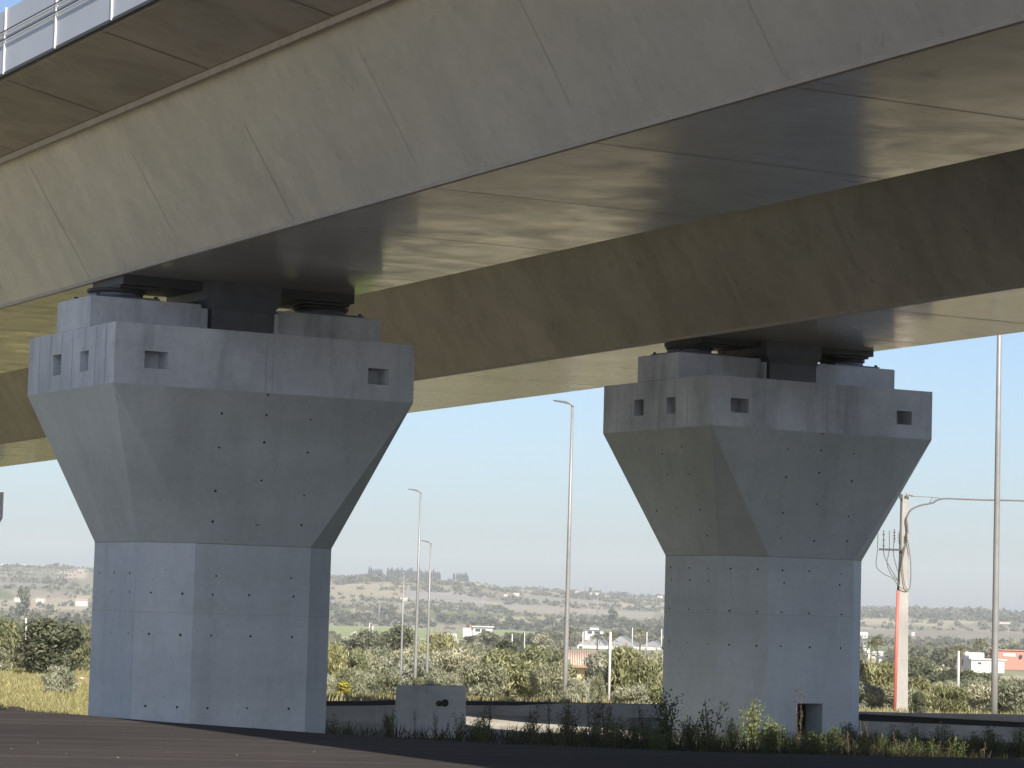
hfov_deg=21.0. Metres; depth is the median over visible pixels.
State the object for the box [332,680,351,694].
flowering shrub
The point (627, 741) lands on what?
verge grass
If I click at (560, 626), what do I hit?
hedgerow tree
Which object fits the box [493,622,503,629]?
hedgerow tree
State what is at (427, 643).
street lamp
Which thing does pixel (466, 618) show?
hedgerow tree
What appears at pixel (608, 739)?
weed
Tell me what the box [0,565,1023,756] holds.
terrain
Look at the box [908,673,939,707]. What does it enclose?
willow tree
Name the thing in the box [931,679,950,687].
olive tree
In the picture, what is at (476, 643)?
valley tree
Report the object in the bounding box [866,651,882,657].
white house
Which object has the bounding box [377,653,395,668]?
valley tree
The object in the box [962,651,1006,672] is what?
flat roofed building
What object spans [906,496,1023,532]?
overhead cable
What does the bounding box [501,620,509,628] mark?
hedgerow tree
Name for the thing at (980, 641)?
palm tree
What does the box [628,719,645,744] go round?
weed
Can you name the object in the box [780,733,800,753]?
weed
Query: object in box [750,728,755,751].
weed
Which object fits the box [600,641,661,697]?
willow tree
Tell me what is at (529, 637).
valley tree
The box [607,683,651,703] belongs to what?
silver shrub
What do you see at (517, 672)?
olive tree
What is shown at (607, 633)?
palm tree
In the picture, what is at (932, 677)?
valley tree
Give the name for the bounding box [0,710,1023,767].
asphalt road
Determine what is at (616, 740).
weed
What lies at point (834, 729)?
weed
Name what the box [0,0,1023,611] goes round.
sky
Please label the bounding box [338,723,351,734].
weed
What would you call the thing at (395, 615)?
hedgerow tree
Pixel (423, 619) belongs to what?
hedgerow tree
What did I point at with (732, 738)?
weed
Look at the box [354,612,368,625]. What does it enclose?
hedgerow tree
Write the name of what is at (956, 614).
hillside scrub
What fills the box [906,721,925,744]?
weed
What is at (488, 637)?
valley tree
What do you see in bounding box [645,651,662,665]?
olive tree
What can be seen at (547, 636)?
valley tree
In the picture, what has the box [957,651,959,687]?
white pole
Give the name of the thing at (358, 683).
olive tree
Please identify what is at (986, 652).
valley tree
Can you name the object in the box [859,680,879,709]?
olive tree
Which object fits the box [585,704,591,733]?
weed
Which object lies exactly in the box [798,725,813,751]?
weed
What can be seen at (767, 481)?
bridge pier
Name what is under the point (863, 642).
white house
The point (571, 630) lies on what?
palm tree
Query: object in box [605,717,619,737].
weed
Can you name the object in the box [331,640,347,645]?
valley tree
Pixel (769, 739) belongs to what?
weed
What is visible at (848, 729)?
weed
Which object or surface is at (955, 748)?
weed
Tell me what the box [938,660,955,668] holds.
valley tree
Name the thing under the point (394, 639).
oak tree
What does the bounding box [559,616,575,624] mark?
hedgerow tree
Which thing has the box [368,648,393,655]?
olive tree
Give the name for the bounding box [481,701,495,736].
weed
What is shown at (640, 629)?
palm tree
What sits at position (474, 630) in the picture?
bungalow
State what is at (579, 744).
weed
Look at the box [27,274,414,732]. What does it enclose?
bridge pier
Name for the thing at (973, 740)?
weed
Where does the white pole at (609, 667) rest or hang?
on the terrain at (84, 578)
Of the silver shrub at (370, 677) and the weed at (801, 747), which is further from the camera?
the silver shrub at (370, 677)
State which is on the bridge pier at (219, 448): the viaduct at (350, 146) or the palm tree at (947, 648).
the viaduct at (350, 146)
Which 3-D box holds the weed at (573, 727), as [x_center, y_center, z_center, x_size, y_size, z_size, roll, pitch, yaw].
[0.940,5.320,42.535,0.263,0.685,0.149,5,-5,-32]
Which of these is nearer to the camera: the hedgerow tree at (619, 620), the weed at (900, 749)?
the weed at (900, 749)
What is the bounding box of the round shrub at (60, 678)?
[39,664,78,693]
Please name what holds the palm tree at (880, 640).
on the terrain at (84, 578)
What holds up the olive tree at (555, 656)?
on the terrain at (84, 578)
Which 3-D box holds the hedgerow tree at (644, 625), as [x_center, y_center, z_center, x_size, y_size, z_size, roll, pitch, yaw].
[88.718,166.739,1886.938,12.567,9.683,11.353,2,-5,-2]
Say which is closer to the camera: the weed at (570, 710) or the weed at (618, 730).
the weed at (618, 730)
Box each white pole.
[607,632,611,700]
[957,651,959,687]
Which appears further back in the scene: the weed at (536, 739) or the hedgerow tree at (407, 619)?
the hedgerow tree at (407, 619)
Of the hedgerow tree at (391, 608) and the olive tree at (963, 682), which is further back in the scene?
the hedgerow tree at (391, 608)
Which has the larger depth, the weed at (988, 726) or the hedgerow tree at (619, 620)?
the hedgerow tree at (619, 620)
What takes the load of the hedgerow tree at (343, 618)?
on the terrain at (84, 578)
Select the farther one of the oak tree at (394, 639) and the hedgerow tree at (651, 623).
the hedgerow tree at (651, 623)
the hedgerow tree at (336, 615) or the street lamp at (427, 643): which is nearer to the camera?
the street lamp at (427, 643)
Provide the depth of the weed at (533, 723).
41.66 m
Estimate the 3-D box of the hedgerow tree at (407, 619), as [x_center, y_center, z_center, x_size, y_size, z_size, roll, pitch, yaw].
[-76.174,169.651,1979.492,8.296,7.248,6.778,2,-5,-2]
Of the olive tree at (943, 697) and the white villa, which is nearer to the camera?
the olive tree at (943, 697)
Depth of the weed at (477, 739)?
41.40 m
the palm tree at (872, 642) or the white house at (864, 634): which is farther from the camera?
the white house at (864, 634)
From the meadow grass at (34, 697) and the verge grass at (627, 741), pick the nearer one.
the verge grass at (627, 741)
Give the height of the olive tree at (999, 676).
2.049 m
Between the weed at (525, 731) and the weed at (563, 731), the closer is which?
the weed at (563, 731)
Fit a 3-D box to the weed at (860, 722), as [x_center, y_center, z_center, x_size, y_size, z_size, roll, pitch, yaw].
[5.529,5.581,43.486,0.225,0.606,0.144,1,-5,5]
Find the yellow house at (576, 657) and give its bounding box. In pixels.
[552,650,601,679]
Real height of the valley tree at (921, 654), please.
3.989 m
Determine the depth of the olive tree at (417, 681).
123.52 m
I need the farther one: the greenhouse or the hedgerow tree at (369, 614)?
the hedgerow tree at (369, 614)
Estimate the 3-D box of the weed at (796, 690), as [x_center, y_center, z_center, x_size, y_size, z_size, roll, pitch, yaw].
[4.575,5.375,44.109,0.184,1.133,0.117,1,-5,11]
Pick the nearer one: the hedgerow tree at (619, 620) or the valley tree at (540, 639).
the valley tree at (540, 639)
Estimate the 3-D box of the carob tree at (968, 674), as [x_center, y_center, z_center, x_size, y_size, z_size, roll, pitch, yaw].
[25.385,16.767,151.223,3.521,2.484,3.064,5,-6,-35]
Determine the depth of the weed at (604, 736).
41.24 m
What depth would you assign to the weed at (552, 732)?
41.75 m
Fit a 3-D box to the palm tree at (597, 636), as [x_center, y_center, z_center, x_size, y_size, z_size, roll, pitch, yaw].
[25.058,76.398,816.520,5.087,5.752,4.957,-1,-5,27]
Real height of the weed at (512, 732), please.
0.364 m
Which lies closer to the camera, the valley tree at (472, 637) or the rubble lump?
the rubble lump
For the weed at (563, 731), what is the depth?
41.04 m
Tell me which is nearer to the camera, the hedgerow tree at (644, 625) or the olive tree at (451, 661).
the olive tree at (451, 661)
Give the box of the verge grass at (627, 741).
[325,718,1023,758]
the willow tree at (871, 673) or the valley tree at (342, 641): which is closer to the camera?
the willow tree at (871, 673)
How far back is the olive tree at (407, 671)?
208.09 m
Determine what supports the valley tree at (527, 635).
on the terrain at (84, 578)
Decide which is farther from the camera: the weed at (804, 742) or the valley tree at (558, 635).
the valley tree at (558, 635)
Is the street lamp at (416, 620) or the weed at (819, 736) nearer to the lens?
the weed at (819, 736)
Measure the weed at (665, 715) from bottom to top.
1.075 m
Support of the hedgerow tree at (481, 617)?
on the terrain at (84, 578)
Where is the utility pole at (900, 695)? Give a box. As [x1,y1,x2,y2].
[876,493,913,711]
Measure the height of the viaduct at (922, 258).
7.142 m
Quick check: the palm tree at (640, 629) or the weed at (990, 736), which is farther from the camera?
the palm tree at (640, 629)
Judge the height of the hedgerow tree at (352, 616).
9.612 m
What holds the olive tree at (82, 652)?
on the terrain at (84, 578)
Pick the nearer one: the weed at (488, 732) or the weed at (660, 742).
the weed at (660, 742)
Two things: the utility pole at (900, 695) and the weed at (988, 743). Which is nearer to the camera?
the weed at (988, 743)
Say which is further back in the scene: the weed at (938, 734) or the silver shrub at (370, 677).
the silver shrub at (370, 677)
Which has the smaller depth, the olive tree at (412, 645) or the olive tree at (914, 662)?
the olive tree at (412, 645)
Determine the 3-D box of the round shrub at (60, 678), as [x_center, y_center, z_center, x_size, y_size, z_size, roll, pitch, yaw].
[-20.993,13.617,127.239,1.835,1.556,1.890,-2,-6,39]
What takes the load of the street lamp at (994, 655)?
on the terrain at (84, 578)
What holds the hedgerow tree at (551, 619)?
on the terrain at (84, 578)
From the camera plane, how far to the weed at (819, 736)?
43.86 m
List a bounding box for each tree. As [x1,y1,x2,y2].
[0,615,29,669]
[0,648,11,670]
[9,615,87,673]
[14,585,30,616]
[25,615,36,622]
[29,612,39,618]
[66,622,90,671]
[327,640,348,681]
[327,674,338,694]
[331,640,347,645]
[333,611,345,620]
[335,666,368,695]
[337,615,347,623]
[338,648,370,690]
[343,627,392,654]
[346,613,356,621]
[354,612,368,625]
[360,668,380,692]
[362,612,372,620]
[363,649,380,669]
[365,654,398,672]
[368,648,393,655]
[373,606,384,615]
[374,668,402,696]
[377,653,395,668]
[378,618,389,625]
[379,622,423,651]
[382,606,394,616]
[389,610,405,621]
[390,646,429,665]
[391,655,436,684]
[400,616,410,623]
[407,639,425,654]
[410,616,419,624]
[411,677,425,684]
[413,607,425,615]
[418,615,436,626]
[418,627,458,671]
[422,667,462,684]
[429,645,483,675]
[435,613,448,622]
[450,613,462,622]
[453,668,471,696]
[456,611,468,619]
[456,640,490,661]
[456,660,509,699]
[460,616,470,622]
[463,635,477,639]
[466,618,478,627]
[467,641,483,645]
[477,615,488,624]
[477,647,541,699]
[479,630,499,647]
[481,618,499,625]
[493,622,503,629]
[495,639,517,655]
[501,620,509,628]
[504,616,520,629]
[504,632,512,638]
[509,632,521,637]
[513,642,579,687]
[519,633,534,644]
[524,623,533,630]
[525,635,547,644]
[527,663,562,701]
[530,622,542,628]
[530,634,548,651]
[535,632,552,645]
[537,624,545,630]
[539,619,546,625]
[542,644,570,675]
[544,616,561,626]
[552,633,563,637]
[556,623,563,628]
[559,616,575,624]
[562,627,578,649]
[569,620,579,626]
[578,618,586,626]
[581,647,612,683]
[585,620,593,625]
[589,634,605,650]
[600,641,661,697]
[602,631,617,649]
[603,607,618,628]
[606,622,618,629]
[614,617,627,627]
[616,631,623,636]
[619,620,632,629]
[619,644,652,660]
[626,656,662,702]
[628,621,641,631]
[631,627,648,649]
[633,622,650,631]
[641,647,662,656]
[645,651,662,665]
[647,620,656,628]
[654,623,663,632]
[859,656,893,710]
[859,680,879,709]
[862,686,893,710]
[863,637,878,661]
[869,636,885,662]
[891,685,928,708]
[908,656,940,676]
[908,665,934,677]
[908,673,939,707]
[917,652,929,658]
[921,683,974,713]
[923,673,939,683]
[929,650,946,665]
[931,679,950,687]
[932,664,956,680]
[935,679,956,687]
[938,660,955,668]
[938,666,956,683]
[940,646,957,660]
[952,644,966,670]
[955,668,1002,681]
[956,679,985,686]
[960,677,986,704]
[961,679,1004,713]
[971,639,986,652]
[980,645,1007,658]
[982,676,1023,713]
[986,674,1003,682]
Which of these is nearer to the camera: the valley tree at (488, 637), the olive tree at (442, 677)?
the olive tree at (442, 677)
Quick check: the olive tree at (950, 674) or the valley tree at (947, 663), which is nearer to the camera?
the olive tree at (950, 674)
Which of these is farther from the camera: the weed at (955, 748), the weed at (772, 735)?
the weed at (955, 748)
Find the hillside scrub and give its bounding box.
[0,563,1023,667]
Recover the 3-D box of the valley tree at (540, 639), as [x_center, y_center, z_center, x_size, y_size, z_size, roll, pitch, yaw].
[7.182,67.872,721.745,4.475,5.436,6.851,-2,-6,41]
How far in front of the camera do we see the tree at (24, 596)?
1492.73 m
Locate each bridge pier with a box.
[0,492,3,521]
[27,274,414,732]
[603,337,931,743]
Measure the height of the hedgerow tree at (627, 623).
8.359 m
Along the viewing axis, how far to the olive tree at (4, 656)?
159.03 m
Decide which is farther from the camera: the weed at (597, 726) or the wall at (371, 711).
the wall at (371, 711)
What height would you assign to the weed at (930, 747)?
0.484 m
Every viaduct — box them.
[0,0,1023,372]
[0,148,1023,466]
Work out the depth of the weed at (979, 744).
44.39 m
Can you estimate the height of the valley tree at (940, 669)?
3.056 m
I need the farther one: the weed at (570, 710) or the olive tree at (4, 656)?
the olive tree at (4, 656)
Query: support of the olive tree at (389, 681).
on the terrain at (84, 578)
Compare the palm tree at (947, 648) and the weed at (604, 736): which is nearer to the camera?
the weed at (604, 736)
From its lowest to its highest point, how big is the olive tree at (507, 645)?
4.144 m
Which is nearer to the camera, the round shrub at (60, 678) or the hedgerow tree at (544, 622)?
the round shrub at (60, 678)
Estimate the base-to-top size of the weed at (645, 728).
0.620 m
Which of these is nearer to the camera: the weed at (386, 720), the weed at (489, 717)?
the weed at (489, 717)
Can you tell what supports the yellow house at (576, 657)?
on the terrain at (84, 578)
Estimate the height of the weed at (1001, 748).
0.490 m
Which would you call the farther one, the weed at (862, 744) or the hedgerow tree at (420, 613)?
the hedgerow tree at (420, 613)
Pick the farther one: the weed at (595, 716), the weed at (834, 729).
the weed at (595, 716)
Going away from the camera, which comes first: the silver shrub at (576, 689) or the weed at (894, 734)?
the weed at (894, 734)
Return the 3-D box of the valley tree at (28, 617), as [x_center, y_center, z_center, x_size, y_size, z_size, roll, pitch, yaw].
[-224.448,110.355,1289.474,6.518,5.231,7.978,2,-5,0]
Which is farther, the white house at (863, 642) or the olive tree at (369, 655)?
the white house at (863, 642)
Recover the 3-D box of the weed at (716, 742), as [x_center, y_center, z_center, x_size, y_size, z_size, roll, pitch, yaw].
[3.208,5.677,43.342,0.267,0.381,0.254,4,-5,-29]
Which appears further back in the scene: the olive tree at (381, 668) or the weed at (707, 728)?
the olive tree at (381, 668)
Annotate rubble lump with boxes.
[8,706,24,710]
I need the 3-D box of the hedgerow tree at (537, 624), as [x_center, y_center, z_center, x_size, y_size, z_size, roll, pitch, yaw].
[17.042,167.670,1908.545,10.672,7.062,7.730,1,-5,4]
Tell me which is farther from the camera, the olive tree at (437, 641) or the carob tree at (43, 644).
the olive tree at (437, 641)
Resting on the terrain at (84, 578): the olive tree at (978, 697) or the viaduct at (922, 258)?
the olive tree at (978, 697)
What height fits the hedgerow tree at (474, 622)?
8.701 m
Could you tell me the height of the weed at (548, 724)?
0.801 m
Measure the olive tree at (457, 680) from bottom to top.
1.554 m
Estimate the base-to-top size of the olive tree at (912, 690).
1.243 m
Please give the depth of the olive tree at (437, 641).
238.36 m
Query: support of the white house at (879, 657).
on the terrain at (84, 578)
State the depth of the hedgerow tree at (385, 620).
1931.36 m
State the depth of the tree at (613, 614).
1951.38 m
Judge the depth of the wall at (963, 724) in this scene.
51.67 m
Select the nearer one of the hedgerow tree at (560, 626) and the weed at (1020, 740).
the weed at (1020, 740)
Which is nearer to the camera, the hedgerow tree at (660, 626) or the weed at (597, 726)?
the weed at (597, 726)
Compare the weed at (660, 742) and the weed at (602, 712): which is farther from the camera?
the weed at (602, 712)
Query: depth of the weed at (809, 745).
40.04 m
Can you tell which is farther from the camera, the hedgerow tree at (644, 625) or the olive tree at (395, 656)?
the hedgerow tree at (644, 625)
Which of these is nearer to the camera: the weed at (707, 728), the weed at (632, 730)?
the weed at (707, 728)
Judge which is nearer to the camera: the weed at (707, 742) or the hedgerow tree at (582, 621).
the weed at (707, 742)
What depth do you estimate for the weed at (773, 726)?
44.70 m
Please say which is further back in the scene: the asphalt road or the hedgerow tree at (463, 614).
the hedgerow tree at (463, 614)
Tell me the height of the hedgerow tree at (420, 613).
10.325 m
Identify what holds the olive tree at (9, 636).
on the terrain at (84, 578)
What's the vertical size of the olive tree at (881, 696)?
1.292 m
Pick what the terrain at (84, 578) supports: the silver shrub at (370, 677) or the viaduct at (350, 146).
the silver shrub at (370, 677)
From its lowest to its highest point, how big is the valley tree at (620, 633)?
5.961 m
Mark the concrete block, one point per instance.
(425, 701)
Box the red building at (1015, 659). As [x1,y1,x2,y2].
[989,649,1023,669]
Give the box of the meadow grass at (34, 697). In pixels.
[0,667,89,714]
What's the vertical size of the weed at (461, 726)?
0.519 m
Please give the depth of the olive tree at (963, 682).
132.57 m
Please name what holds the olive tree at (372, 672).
on the terrain at (84, 578)
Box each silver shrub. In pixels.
[353,671,376,693]
[373,681,395,694]
[563,676,590,701]
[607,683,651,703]
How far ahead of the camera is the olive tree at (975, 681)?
120.31 m
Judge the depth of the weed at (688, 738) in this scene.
43.68 m
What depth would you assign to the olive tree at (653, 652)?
221.21 m
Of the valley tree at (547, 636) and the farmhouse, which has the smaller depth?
the valley tree at (547, 636)
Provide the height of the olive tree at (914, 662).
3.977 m
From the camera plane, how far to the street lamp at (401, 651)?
189.18 m
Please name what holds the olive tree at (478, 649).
on the terrain at (84, 578)
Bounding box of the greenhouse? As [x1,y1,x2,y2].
[583,634,662,649]
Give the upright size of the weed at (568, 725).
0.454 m
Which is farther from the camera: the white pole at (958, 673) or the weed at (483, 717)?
the white pole at (958, 673)
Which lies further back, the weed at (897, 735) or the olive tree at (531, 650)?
the olive tree at (531, 650)
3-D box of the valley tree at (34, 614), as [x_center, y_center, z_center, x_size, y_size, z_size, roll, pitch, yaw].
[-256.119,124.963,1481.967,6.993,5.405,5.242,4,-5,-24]
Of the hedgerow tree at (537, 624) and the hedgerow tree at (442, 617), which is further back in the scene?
the hedgerow tree at (442, 617)
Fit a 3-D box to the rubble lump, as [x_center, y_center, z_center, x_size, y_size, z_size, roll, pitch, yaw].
[-7.205,4.728,40.244,0.260,0.080,0.140,2,-5,0]
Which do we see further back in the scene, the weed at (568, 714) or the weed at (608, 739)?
the weed at (568, 714)
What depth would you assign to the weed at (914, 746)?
41.89 m
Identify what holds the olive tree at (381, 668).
on the terrain at (84, 578)
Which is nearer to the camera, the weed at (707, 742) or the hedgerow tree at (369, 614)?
the weed at (707, 742)
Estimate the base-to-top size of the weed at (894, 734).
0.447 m
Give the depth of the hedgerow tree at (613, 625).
1940.15 m
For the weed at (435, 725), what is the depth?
44.69 m
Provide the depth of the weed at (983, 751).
41.35 m
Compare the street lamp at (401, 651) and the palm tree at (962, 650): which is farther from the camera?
the palm tree at (962, 650)
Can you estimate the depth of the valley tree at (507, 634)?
906.61 m
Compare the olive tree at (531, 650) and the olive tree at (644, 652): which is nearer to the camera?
the olive tree at (531, 650)
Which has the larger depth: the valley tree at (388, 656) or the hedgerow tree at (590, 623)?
the hedgerow tree at (590, 623)
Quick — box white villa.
[584,625,604,639]
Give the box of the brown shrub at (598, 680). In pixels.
[588,674,607,701]
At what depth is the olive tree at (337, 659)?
131.03 m
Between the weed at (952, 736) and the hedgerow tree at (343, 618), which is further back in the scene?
the hedgerow tree at (343, 618)
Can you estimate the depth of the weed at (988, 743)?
43.08 m
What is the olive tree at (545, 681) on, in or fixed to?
on the terrain at (84, 578)
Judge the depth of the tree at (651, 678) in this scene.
110.93 m
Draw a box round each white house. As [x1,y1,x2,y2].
[860,632,867,637]
[861,641,870,646]
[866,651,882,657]
[876,655,883,662]
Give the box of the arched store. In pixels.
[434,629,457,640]
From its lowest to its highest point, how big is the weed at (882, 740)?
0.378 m
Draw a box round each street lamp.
[394,571,404,683]
[408,489,421,678]
[420,540,431,675]
[553,400,573,697]
[991,335,1001,713]
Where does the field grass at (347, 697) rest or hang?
on the terrain at (84, 578)
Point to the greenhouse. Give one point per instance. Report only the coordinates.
(651, 645)
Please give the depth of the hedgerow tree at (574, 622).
1909.97 m
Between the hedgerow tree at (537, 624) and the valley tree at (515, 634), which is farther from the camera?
the hedgerow tree at (537, 624)
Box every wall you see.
[326,700,661,723]
[858,711,1023,742]
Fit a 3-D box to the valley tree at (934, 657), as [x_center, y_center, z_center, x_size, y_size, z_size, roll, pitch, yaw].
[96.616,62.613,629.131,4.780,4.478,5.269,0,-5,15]
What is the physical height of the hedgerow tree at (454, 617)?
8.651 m
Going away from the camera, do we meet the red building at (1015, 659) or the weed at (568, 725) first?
the weed at (568, 725)
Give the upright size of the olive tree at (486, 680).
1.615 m
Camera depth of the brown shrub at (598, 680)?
99.34 m
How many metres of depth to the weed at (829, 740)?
40.66 m
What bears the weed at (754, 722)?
on the terrain at (84, 578)
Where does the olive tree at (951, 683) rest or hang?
on the terrain at (84, 578)
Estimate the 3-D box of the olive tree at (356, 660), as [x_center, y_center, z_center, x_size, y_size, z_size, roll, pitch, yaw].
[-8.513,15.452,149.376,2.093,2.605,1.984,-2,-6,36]
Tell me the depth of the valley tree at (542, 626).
1838.51 m
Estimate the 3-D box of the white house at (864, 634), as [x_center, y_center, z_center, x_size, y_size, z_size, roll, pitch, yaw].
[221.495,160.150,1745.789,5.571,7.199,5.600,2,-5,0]
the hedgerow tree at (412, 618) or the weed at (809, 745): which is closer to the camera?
the weed at (809, 745)
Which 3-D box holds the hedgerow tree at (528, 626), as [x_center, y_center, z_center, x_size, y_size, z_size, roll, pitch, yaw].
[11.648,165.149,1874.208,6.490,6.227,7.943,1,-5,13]
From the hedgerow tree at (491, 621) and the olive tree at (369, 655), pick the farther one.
the hedgerow tree at (491, 621)
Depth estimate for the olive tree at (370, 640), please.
257.86 m
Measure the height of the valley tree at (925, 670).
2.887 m
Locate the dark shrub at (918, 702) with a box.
[908,691,926,712]
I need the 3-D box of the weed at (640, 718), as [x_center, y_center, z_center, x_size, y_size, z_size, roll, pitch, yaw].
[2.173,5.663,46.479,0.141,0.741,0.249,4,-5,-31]
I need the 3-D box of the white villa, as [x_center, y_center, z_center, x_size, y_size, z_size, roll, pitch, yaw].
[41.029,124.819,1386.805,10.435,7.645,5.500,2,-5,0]
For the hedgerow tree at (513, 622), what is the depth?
1913.35 m
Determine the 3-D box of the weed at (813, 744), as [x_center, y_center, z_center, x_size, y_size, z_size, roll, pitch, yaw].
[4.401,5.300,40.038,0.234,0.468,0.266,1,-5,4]
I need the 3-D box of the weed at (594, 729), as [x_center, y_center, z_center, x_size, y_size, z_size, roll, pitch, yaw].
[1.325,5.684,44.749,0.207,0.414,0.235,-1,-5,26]
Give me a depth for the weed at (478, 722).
43.42 m
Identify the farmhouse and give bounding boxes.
[75,598,87,605]
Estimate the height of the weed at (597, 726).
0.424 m
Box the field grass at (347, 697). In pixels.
[326,691,1023,713]
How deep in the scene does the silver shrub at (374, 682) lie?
125.16 m
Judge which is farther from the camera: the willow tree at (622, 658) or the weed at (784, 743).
the willow tree at (622, 658)
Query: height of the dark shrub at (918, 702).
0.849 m
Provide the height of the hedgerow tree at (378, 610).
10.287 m
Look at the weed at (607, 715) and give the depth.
45.71 m
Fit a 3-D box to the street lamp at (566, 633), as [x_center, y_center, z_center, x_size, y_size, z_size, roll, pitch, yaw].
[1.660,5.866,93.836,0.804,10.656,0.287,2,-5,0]
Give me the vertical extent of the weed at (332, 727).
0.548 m
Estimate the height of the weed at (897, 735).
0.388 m
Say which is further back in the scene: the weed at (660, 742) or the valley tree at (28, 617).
the valley tree at (28, 617)
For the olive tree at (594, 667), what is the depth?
206.31 m
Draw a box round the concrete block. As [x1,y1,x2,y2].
[394,681,465,737]
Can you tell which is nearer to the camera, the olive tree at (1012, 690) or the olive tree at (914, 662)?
the olive tree at (1012, 690)
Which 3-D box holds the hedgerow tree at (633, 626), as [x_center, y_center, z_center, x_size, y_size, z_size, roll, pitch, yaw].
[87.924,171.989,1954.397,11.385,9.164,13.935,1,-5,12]
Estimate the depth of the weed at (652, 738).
41.27 m
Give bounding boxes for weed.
[326,712,342,733]
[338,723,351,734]
[380,709,397,736]
[432,712,437,739]
[451,713,469,740]
[466,711,487,742]
[473,725,488,742]
[474,715,489,737]
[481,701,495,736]
[483,724,493,742]
[507,727,518,744]
[520,715,531,743]
[524,724,542,745]
[526,700,539,740]
[544,699,553,744]
[547,728,562,745]
[555,698,574,729]
[558,709,568,745]
[563,697,579,738]
[564,721,578,743]
[565,709,580,746]
[573,732,585,746]
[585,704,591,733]
[588,723,598,738]
[589,696,604,730]
[589,720,603,739]
[596,713,612,747]
[598,725,618,747]
[599,698,611,734]
[605,701,612,728]
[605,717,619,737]
[606,727,624,747]
[607,716,630,747]
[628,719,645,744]
[628,722,640,742]
[637,699,646,739]
[638,717,665,749]
[645,688,685,746]
[647,726,674,749]
[649,733,665,749]
[674,715,704,750]
[689,699,728,750]
[692,729,713,751]
[711,734,724,751]
[722,717,746,749]
[736,698,765,746]
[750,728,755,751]
[755,724,788,753]
[757,726,782,753]
[759,715,789,744]
[779,732,795,753]
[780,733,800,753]
[795,685,804,744]
[797,740,807,753]
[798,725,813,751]
[805,733,828,754]
[808,729,829,743]
[809,734,823,754]
[821,734,841,754]
[827,722,843,746]
[842,722,860,744]
[852,730,877,755]
[859,720,869,747]
[876,733,888,749]
[885,724,905,744]
[888,730,904,743]
[888,740,907,756]
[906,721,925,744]
[906,736,924,755]
[925,737,943,756]
[926,720,950,748]
[942,726,957,745]
[943,735,972,757]
[964,734,978,757]
[967,730,983,750]
[972,731,994,757]
[980,741,986,757]
[982,727,995,757]
[984,725,999,747]
[988,734,1007,758]
[1009,724,1023,758]
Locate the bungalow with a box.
[463,625,493,636]

